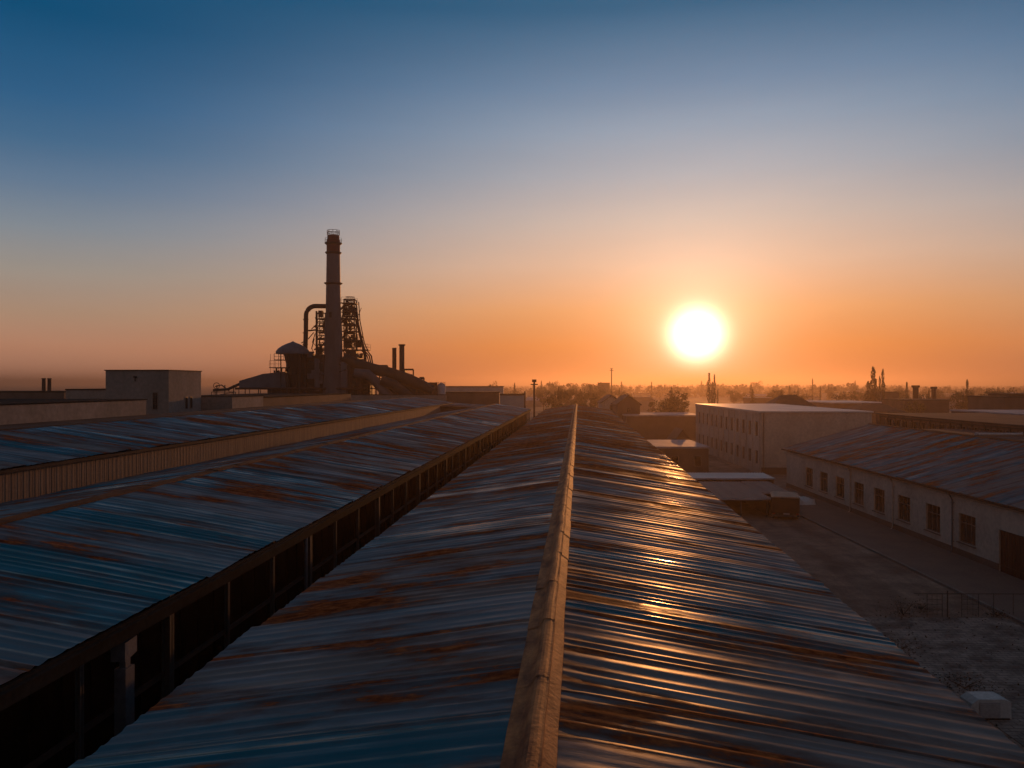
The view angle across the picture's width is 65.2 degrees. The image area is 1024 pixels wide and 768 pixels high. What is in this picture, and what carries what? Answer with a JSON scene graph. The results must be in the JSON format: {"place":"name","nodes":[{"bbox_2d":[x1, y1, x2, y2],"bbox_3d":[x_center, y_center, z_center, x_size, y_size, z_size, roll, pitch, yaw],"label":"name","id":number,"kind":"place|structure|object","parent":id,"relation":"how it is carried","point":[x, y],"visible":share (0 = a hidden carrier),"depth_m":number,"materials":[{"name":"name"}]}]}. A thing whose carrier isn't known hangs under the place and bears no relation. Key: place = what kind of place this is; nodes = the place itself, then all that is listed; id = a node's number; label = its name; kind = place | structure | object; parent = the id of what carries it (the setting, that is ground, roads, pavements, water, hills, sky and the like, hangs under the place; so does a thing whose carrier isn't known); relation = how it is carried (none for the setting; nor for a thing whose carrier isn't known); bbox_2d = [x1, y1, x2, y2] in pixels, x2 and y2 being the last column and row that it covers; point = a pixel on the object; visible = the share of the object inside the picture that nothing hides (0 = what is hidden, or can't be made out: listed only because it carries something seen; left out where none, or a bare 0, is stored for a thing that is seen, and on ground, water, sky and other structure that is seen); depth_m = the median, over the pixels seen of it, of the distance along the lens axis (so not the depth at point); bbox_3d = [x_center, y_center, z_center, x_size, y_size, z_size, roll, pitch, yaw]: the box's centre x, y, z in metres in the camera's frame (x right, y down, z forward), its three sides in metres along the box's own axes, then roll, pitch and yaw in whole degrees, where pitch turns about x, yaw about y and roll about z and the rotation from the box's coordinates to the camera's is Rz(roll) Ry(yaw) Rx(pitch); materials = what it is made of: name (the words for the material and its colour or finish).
{"place":"outdoors","nodes":[
{"label":"outdoors","id":0,"kind":"place"},
{"bbox_2d":[0,391,65,398],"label":"flat building","id":1,"kind":"structure","parent":0,"point":[32,394],"depth_m":170.00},
{"bbox_2d":[47,378,51,390],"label":"chimney","id":2,"kind":"object","parent":1,"relation":"on","point":[49,386],"visible":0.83,"depth_m":176.68,"materials":[{"name":"metal"}]},
{"bbox_2d":[65,388,105,398],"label":"flat building","id":3,"kind":"structure","parent":0,"point":[86,393],"depth_m":150.00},
{"bbox_2d":[351,394,446,405],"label":"boundary wall","id":4,"kind":"structure","parent":0,"point":[441,397],"depth_m":150.00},
{"bbox_2d":[446,391,499,404],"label":"flat building","id":5,"kind":"structure","parent":0,"point":[479,397],"depth_m":172.00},
{"bbox_2d":[446,386,503,392],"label":"flat building","id":6,"kind":"structure","parent":0,"point":[476,388],"depth_m":235.00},
{"bbox_2d":[0,385,1023,750],"bbox_3d":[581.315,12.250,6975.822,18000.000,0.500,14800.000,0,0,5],"label":"ground","id":7,"kind":"structure","parent":0,"point":[860,581],"depth_m":54.39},
{"bbox_2d":[104,370,201,414],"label":"flat-roofed building","id":8,"kind":"structure","parent":7,"relation":"on","point":[168,391],"depth_m":72.37,"materials":[{"name":"concrete"}]},
{"bbox_2d":[152,392,157,409],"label":"window","id":9,"kind":"structure","parent":8,"relation":"in","point":[154,394],"depth_m":72.08,"materials":[{"name":"black glass"}]},
{"bbox_2d":[0,395,365,428],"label":"flat roof hall","id":10,"kind":"structure","parent":7,"relation":"on","point":[15,413],"depth_m":56.62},
{"bbox_2d":[0,397,452,502],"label":"long shed","id":11,"kind":"structure","parent":7,"relation":"on","point":[35,461],"depth_m":45.27,"materials":[{"name":"metal"}]},
{"bbox_2d":[211,372,286,394],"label":"conveyor gallery","id":12,"kind":"object","parent":7,"relation":"on","point":[268,380],"visible":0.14,"depth_m":159.50,"materials":[{"name":"metal"}]},
{"bbox_2d":[0,403,530,767],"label":"long shed","id":13,"kind":"structure","parent":7,"relation":"on","point":[126,601],"depth_m":21.35,"materials":[{"name":"blue metal"}]},
{"bbox_2d":[201,393,351,405],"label":"flat roof hall","id":14,"kind":"structure","parent":7,"relation":"on","point":[272,399],"depth_m":102.76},
{"bbox_2d":[269,341,308,392],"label":"domed tank","id":15,"kind":"object","parent":7,"relation":"on","point":[292,352],"visible":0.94,"depth_m":157.39,"materials":[{"name":"metal"}]},
{"bbox_2d":[235,351,374,393],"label":"furnace building","id":16,"kind":"structure","parent":7,"relation":"on","point":[315,374],"depth_m":158.90,"materials":[{"name":"metal"}]},
{"bbox_2d":[301,311,325,392],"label":"lattice tower","id":17,"kind":"structure","parent":7,"relation":"on","point":[319,349],"depth_m":159.96,"materials":[{"name":"metal"}]},
{"bbox_2d":[302,304,325,392],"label":"bent duct","id":18,"kind":"object","parent":7,"relation":"on","point":[309,308],"visible":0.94,"depth_m":159.60,"materials":[{"name":"metal"}]},
{"bbox_2d":[323,229,342,392],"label":"tall chimney","id":19,"kind":"object","parent":7,"relation":"on","point":[333,354],"visible":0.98,"depth_m":158.65,"materials":[{"name":"brick"}]},
{"bbox_2d":[341,296,372,393],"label":"lattice tower","id":20,"kind":"structure","parent":7,"relation":"on","point":[348,308],"depth_m":161.10,"materials":[{"name":"metal"}]},
{"bbox_2d":[342,353,434,393],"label":"sloping duct","id":21,"kind":"object","parent":7,"relation":"on","point":[393,381],"visible":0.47,"depth_m":157.95,"materials":[{"name":"metal"}]},
{"bbox_2d":[392,348,396,368],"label":"steel stack","id":22,"kind":"object","parent":7,"relation":"on","point":[394,365],"visible":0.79,"depth_m":161.68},
{"bbox_2d":[398,344,404,369],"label":"steel stack","id":23,"kind":"object","parent":7,"relation":"on","point":[401,358],"visible":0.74,"depth_m":161.53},
{"bbox_2d":[379,365,436,393],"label":"pipe bridge","id":24,"kind":"structure","parent":7,"relation":"on","point":[434,384],"depth_m":159.87,"materials":[{"name":"metal"}]},
{"bbox_2d":[437,383,445,393],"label":"round tank","id":25,"kind":"object","parent":7,"relation":"on","point":[441,388],"visible":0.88,"depth_m":160.32,"materials":[{"name":"metal"}]},
{"bbox_2d":[413,403,482,412],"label":"shed annex","id":26,"kind":"object","parent":7,"relation":"on","point":[451,407],"visible":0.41,"depth_m":134.71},
{"bbox_2d":[531,379,537,417],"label":"utility pole","id":27,"kind":"object","parent":7,"relation":"on","point":[533,381],"visible":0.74,"depth_m":149.84,"materials":[{"name":"metal"}]},
{"bbox_2d":[535,390,549,409],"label":"broadleaf tree","id":28,"kind":"object","parent":7,"relation":"on","point":[540,396],"visible":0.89,"depth_m":359.16,"materials":[{"name":"green plant"}]},
{"bbox_2d":[68,404,1023,767],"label":"long shed","id":29,"kind":"structure","parent":7,"relation":"on","point":[636,600],"depth_m":12.74,"materials":[{"name":"metal"}]},
{"bbox_2d":[546,380,559,394],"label":"broadleaf tree","id":30,"kind":"object","parent":7,"relation":"on","point":[551,385],"visible":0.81,"depth_m":592.65,"materials":[{"name":"green plant"}]},
{"bbox_2d":[542,390,569,407],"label":"broadleaf tree","id":31,"kind":"object","parent":7,"relation":"on","point":[551,402],"visible":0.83,"depth_m":234.80,"materials":[{"name":"green plant"}]},
{"bbox_2d":[556,389,579,405],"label":"broadleaf tree","id":32,"kind":"object","parent":7,"relation":"on","point":[568,400],"visible":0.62,"depth_m":299.51,"materials":[{"name":"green plant"}]},
{"bbox_2d":[566,388,587,404],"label":"broadleaf tree","id":33,"kind":"object","parent":7,"relation":"on","point":[578,392],"visible":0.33,"depth_m":305.65,"materials":[{"name":"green plant"}]},
{"bbox_2d":[577,389,601,406],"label":"broadleaf tree","id":34,"kind":"object","parent":7,"relation":"on","point":[583,402],"visible":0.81,"depth_m":244.86,"materials":[{"name":"green plant"}]},
{"bbox_2d":[587,382,604,396],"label":"broadleaf tree","id":35,"kind":"object","parent":7,"relation":"on","point":[596,388],"visible":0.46,"depth_m":424.16,"materials":[{"name":"green plant"}]},
{"bbox_2d":[589,389,605,407],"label":"broadleaf tree","id":36,"kind":"object","parent":7,"relation":"on","point":[600,392],"visible":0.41,"depth_m":339.02,"materials":[{"name":"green plant"}]},
{"bbox_2d":[647,398,667,411],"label":"broadleaf tree","id":37,"kind":"object","parent":7,"relation":"on","point":[651,403],"visible":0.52,"depth_m":221.98,"materials":[{"name":"green plant"}]},
{"bbox_2d":[622,412,695,439],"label":"flat building","id":38,"kind":"structure","parent":7,"relation":"on","point":[654,425],"depth_m":172.00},
{"bbox_2d":[659,396,681,411],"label":"broadleaf tree","id":39,"kind":"object","parent":7,"relation":"on","point":[671,406],"visible":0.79,"depth_m":209.79,"materials":[{"name":"green plant"}]},
{"bbox_2d":[664,388,689,411],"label":"broadleaf tree","id":40,"kind":"object","parent":7,"relation":"on","point":[683,396],"visible":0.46,"depth_m":232.51,"materials":[{"name":"green plant"}]},
{"bbox_2d":[671,397,689,411],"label":"broadleaf tree","id":41,"kind":"object","parent":7,"relation":"on","point":[686,403],"visible":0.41,"depth_m":214.05,"materials":[{"name":"green plant"}]},
{"bbox_2d":[706,373,710,403],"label":"poplar tree","id":42,"kind":"object","parent":7,"relation":"on","point":[708,390],"visible":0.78,"depth_m":299.85,"materials":[{"name":"green plant"}]},
{"bbox_2d":[713,375,716,403],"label":"poplar tree","id":43,"kind":"object","parent":7,"relation":"on","point":[714,393],"visible":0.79,"depth_m":304.88,"materials":[{"name":"green plant"}]},
{"bbox_2d":[687,472,775,483],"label":"lean to","id":44,"kind":"object","parent":7,"relation":"on","point":[722,477],"visible":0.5,"depth_m":87.31,"materials":[{"name":"metal"}]},
{"bbox_2d":[726,390,739,403],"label":"broadleaf tree","id":45,"kind":"object","parent":7,"relation":"on","point":[731,397],"visible":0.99,"depth_m":383.05,"materials":[{"name":"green plant"}]},
{"bbox_2d":[698,481,770,515],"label":"lean to","id":46,"kind":"object","parent":7,"relation":"on","point":[746,494],"visible":0.37,"depth_m":76.16,"materials":[{"name":"metal"}]},
{"bbox_2d":[752,381,763,390],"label":"broadleaf tree","id":47,"kind":"object","parent":7,"relation":"on","point":[755,384],"visible":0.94,"depth_m":790.00,"materials":[{"name":"green plant"}]},
{"bbox_2d":[493,383,1023,397],"bbox_3d":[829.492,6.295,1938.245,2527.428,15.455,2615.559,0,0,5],"label":"distant woods","id":48,"kind":"object","parent":7,"relation":"on","point":[661,389],"visible":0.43,"depth_m":870.28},
{"bbox_2d":[741,481,788,496],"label":"lean to","id":49,"kind":"object","parent":7,"relation":"on","point":[765,487],"visible":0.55,"depth_m":80.43,"materials":[{"name":"metal"}]},
{"bbox_2d":[770,491,800,518],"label":"box truck","id":50,"kind":"object","parent":7,"relation":"on","point":[784,504],"visible":1,"depth_m":70.70,"materials":[{"name":"paint"}]},
{"bbox_2d":[825,387,837,398],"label":"broadleaf tree","id":51,"kind":"object","parent":7,"relation":"on","point":[831,392],"visible":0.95,"depth_m":494.35,"materials":[{"name":"green plant"}]},
{"bbox_2d":[830,392,849,399],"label":"broadleaf tree","id":52,"kind":"object","parent":7,"relation":"on","point":[844,396],"visible":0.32,"depth_m":280.95,"materials":[{"name":"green plant"}]},
{"bbox_2d":[846,383,858,393],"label":"broadleaf tree","id":53,"kind":"object","parent":7,"relation":"on","point":[852,388],"visible":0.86,"depth_m":644.44,"materials":[{"name":"green plant"}]},
{"bbox_2d":[848,390,870,400],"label":"broadleaf tree","id":54,"kind":"object","parent":7,"relation":"on","point":[854,396],"visible":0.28,"depth_m":277.54,"materials":[{"name":"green plant"}]},
{"bbox_2d":[864,381,870,400],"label":"poplar tree","id":55,"kind":"object","parent":7,"relation":"on","point":[868,384],"visible":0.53,"depth_m":247.75,"materials":[{"name":"green plant"}]},
{"bbox_2d":[870,366,876,401],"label":"poplar tree","id":56,"kind":"object","parent":7,"relation":"on","point":[872,382],"visible":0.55,"depth_m":249.78,"materials":[{"name":"green plant"}]},
{"bbox_2d":[873,378,879,401],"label":"poplar tree","id":57,"kind":"object","parent":7,"relation":"on","point":[875,386],"visible":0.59,"depth_m":245.77,"materials":[{"name":"green plant"}]},
{"bbox_2d":[881,369,885,401],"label":"poplar tree","id":58,"kind":"object","parent":7,"relation":"on","point":[884,385],"visible":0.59,"depth_m":251.84,"materials":[{"name":"green plant"}]},
{"bbox_2d":[781,423,1023,579],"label":"long building","id":59,"kind":"structure","parent":7,"relation":"on","point":[960,494],"depth_m":64.10,"materials":[{"name":"metal"}]},
{"bbox_2d":[804,467,812,488],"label":"window","id":60,"kind":"structure","parent":59,"relation":"in","point":[809,471],"depth_m":85.43,"materials":[{"name":"black glass"}]},
{"bbox_2d":[818,472,827,493],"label":"window","id":61,"kind":"structure","parent":59,"relation":"in","point":[824,476],"depth_m":81.36,"materials":[{"name":"black glass"}]},
{"bbox_2d":[834,476,843,499],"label":"window","id":62,"kind":"structure","parent":59,"relation":"in","point":[840,481],"depth_m":77.20,"materials":[{"name":"black glass"}]},
{"bbox_2d":[852,482,863,506],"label":"window","id":63,"kind":"structure","parent":59,"relation":"in","point":[859,487],"depth_m":72.77,"materials":[{"name":"black glass"}]},
{"bbox_2d":[872,488,884,514],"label":"window","id":64,"kind":"structure","parent":59,"relation":"in","point":[879,493],"depth_m":68.63,"materials":[{"name":"black glass"}]},
{"bbox_2d":[896,495,910,524],"bbox_3d":[31.322,9.985,63.888,0.310,2.070,2.300,0,0,1],"label":"window","id":65,"kind":"structure","parent":59,"relation":"in","point":[904,502],"depth_m":64.08,"materials":[{"name":"black glass"}]},
{"bbox_2d":[924,503,940,535],"bbox_3d":[31.229,9.985,59.289,0.310,2.070,2.300,0,0,1],"label":"window","id":66,"kind":"structure","parent":59,"relation":"in","point":[933,512],"depth_m":59.50,"materials":[{"name":"black glass"}]},
{"bbox_2d":[956,513,975,548],"bbox_3d":[31.137,9.985,54.690,0.310,2.070,2.300,0,0,1],"label":"window","id":67,"kind":"structure","parent":59,"relation":"in","point":[967,523],"depth_m":54.77,"materials":[{"name":"black glass"}]},
{"bbox_2d":[1001,530,1023,579],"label":"door","id":68,"kind":"structure","parent":59,"relation":"in","point":[1012,545],"depth_m":49.69,"materials":[{"name":"metal"}]},
{"bbox_2d":[878,595,940,619],"bbox_3d":[20.458,11.279,41.514,2.685,1.504,2.572,0,0,5],"label":"scrub bush","id":69,"kind":"object","parent":7,"relation":"on","point":[901,611],"visible":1,"depth_m":41.50,"materials":[{"name":"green plant"}]},
{"bbox_2d":[798,513,1023,624],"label":"kerb","id":70,"kind":"structure","parent":7,"relation":"on","point":[1018,620],"depth_m":50.31,"materials":[{"name":"concrete"}]},
{"bbox_2d":[901,399,925,412],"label":"olive bush","id":71,"kind":"object","parent":7,"relation":"on","point":[920,405],"visible":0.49,"depth_m":184.54,"materials":[{"name":"green plant"}]},
{"bbox_2d":[905,599,936,612],"bbox_3d":[21.688,11.717,42.345,1.640,0.616,1.880,0,0,-35],"label":"scrub bush","id":72,"kind":"object","parent":7,"relation":"on","point":[921,608],"visible":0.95,"depth_m":42.39,"materials":[{"name":"green plant"}]},
{"bbox_2d":[927,388,944,397],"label":"broadleaf tree","id":73,"kind":"object","parent":7,"relation":"on","point":[938,394],"visible":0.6,"depth_m":424.44,"materials":[{"name":"green plant"}]},
{"bbox_2d":[865,608,1023,746],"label":"weeds","id":74,"kind":"object","parent":7,"relation":"on","point":[951,649],"visible":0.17,"depth_m":36.81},
{"bbox_2d":[873,413,1023,434],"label":"building","id":75,"kind":"structure","parent":7,"relation":"on","point":[1002,423],"depth_m":98.95,"materials":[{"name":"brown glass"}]},
{"bbox_2d":[950,391,967,409],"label":"broadleaf tree","id":76,"kind":"object","parent":7,"relation":"on","point":[965,399],"visible":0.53,"depth_m":248.76,"materials":[{"name":"green plant"}]},
{"bbox_2d":[949,390,974,412],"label":"broadleaf tree","id":77,"kind":"object","parent":7,"relation":"on","point":[956,399],"visible":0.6,"depth_m":249.22,"materials":[{"name":"green plant"}]},
{"bbox_2d":[914,590,1013,616],"bbox_3d":[24.692,11.320,41.200,8.000,1.360,0.075,0,0,0],"label":"iron fence","id":78,"kind":"object","parent":7,"relation":"on","point":[967,599],"visible":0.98,"depth_m":41.19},
{"bbox_2d":[925,429,1023,440],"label":"annex","id":79,"kind":"object","parent":7,"relation":"on","point":[970,432],"visible":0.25,"depth_m":84.21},
{"bbox_2d":[974,432,1022,435],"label":"white pipe","id":80,"kind":"object","parent":79,"relation":"on","point":[998,434],"visible":0.88,"depth_m":78.44,"materials":[{"name":"metal"}]},
{"bbox_2d":[967,396,1023,409],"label":"flat building","id":81,"kind":"structure","parent":7,"relation":"on","point":[995,402],"depth_m":152.58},
{"bbox_2d":[982,606,1012,619],"bbox_3d":[25.148,11.788,41.226,2.007,0.480,1.574,0,0,5],"label":"scrub bush","id":82,"kind":"object","parent":7,"relation":"on","point":[994,612],"visible":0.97,"depth_m":41.27,"materials":[{"name":"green plant"}]},
{"bbox_2d":[987,393,1023,395],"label":"flat building","id":83,"kind":"structure","parent":7,"relation":"on","point":[1005,394],"depth_m":154.13,"materials":[{"name":"concrete"}]},
{"bbox_2d":[500,393,523,407],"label":"flat building","id":84,"kind":"structure","parent":0,"point":[514,399],"depth_m":160.00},
{"bbox_2d":[0,0,1023,384],"label":"sky","id":85,"kind":"structure","parent":0,"point":[658,192],"materials":[{"name":"blue"}]},
{"bbox_2d":[526,397,546,406],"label":"plain house","id":86,"kind":"structure","parent":0,"point":[529,402],"depth_m":424.08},
{"bbox_2d":[598,383,609,397],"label":"flat building","id":87,"kind":"structure","parent":0,"point":[606,386],"depth_m":480.00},
{"bbox_2d":[597,394,616,410],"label":"gabled house","id":88,"kind":"structure","parent":0,"point":[605,401],"depth_m":190.00,"materials":[{"name":"tile"}]},
{"bbox_2d":[611,394,641,419],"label":"gabled house","id":89,"kind":"structure","parent":0,"point":[624,404],"depth_m":178.00,"materials":[{"name":"tile"}]},
{"bbox_2d":[634,397,653,409],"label":"plain house","id":90,"kind":"structure","parent":0,"point":[644,401],"depth_m":367.90,"materials":[{"name":"tile"}]},
{"bbox_2d":[647,440,709,472],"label":"flat building","id":91,"kind":"structure","parent":0,"point":[689,456],"depth_m":105.88,"materials":[{"name":"brown concrete"}]},
{"bbox_2d":[694,456,700,465],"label":"window","id":92,"kind":"structure","parent":91,"relation":"in","point":[697,459],"depth_m":105.80,"materials":[{"name":"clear glass"}]},
{"bbox_2d":[666,427,690,439],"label":"gabled house","id":93,"kind":"structure","parent":0,"point":[676,433],"depth_m":126.56,"materials":[{"name":"tile"}]},
{"bbox_2d":[743,397,771,403],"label":"flat building","id":94,"kind":"structure","parent":0,"point":[758,400],"depth_m":300.00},
{"bbox_2d":[695,404,873,473],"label":"cream building","id":95,"kind":"structure","parent":0,"point":[755,437],"depth_m":108.53,"materials":[{"name":"paint"}]},
{"bbox_2d":[765,395,816,406],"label":"hip roof house","id":96,"kind":"structure","parent":0,"point":[790,399],"depth_m":155.06,"materials":[{"name":"tile"}]},
{"bbox_2d":[806,400,881,408],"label":"flat building","id":97,"kind":"structure","parent":0,"point":[840,404],"depth_m":208.42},
{"bbox_2d":[844,403,906,423],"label":"gabled house","id":98,"kind":"structure","parent":0,"point":[879,408],"depth_m":176.73,"materials":[{"name":"tile"}]},
{"bbox_2d":[872,391,898,401],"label":"flat building","id":99,"kind":"structure","parent":0,"point":[891,394],"depth_m":260.00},
{"bbox_2d":[783,488,1023,620],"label":"pavement","id":100,"kind":"structure","parent":0,"point":[959,572],"depth_m":54.42,"materials":[{"name":"concrete"}]},
{"bbox_2d":[799,496,815,504],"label":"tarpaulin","id":101,"kind":"object","parent":100,"relation":"on","point":[805,500],"visible":0.55,"depth_m":78.73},
{"bbox_2d":[881,399,949,412],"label":"flat building","id":102,"kind":"structure","parent":0,"point":[936,405],"depth_m":190.00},
{"bbox_2d":[911,385,919,398],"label":"brick chimney","id":103,"kind":"object","parent":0,"point":[915,392],"visible":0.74,"depth_m":209.43,"materials":[{"name":"brick"}]},
{"bbox_2d":[930,387,936,398],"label":"brick chimney","id":104,"kind":"object","parent":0,"point":[933,392],"visible":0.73,"depth_m":214.50,"materials":[{"name":"brick"}]},
{"bbox_2d":[863,617,1023,745],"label":"rough ground","id":105,"kind":"structure","parent":0,"point":[1008,658],"depth_m":35.85,"materials":[{"name":"earth"},{"name":"gravel"}]},
{"bbox_2d":[884,631,929,656],"bbox_3d":[17.437,11.694,36.037,3.092,0.654,3.003,0,0,5],"label":"scrub bush","id":106,"kind":"object","parent":105,"relation":"on","point":[902,647],"visible":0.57,"depth_m":35.88,"materials":[{"name":"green plant"}]},
{"bbox_2d":[932,668,1013,697],"bbox_3d":[17.895,11.668,31.503,3.702,0.738,3.112,0,0,5],"label":"scrub bush","id":107,"kind":"object","parent":105,"relation":"on","point":[960,681],"visible":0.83,"depth_m":31.54,"materials":[{"name":"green plant"}]},
{"bbox_2d":[960,691,1011,719],"bbox_3d":[17.075,11.640,28.975,1.580,0.720,0.850,0,0,0],"label":"white housing","id":108,"kind":"object","parent":105,"relation":"on","point":[987,705],"visible":0.9,"depth_m":28.60,"materials":[{"name":"metal"}]},
{"bbox_2d":[950,410,1023,414],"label":"roof","id":109,"kind":"structure","parent":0,"point":[1016,412],"depth_m":116.61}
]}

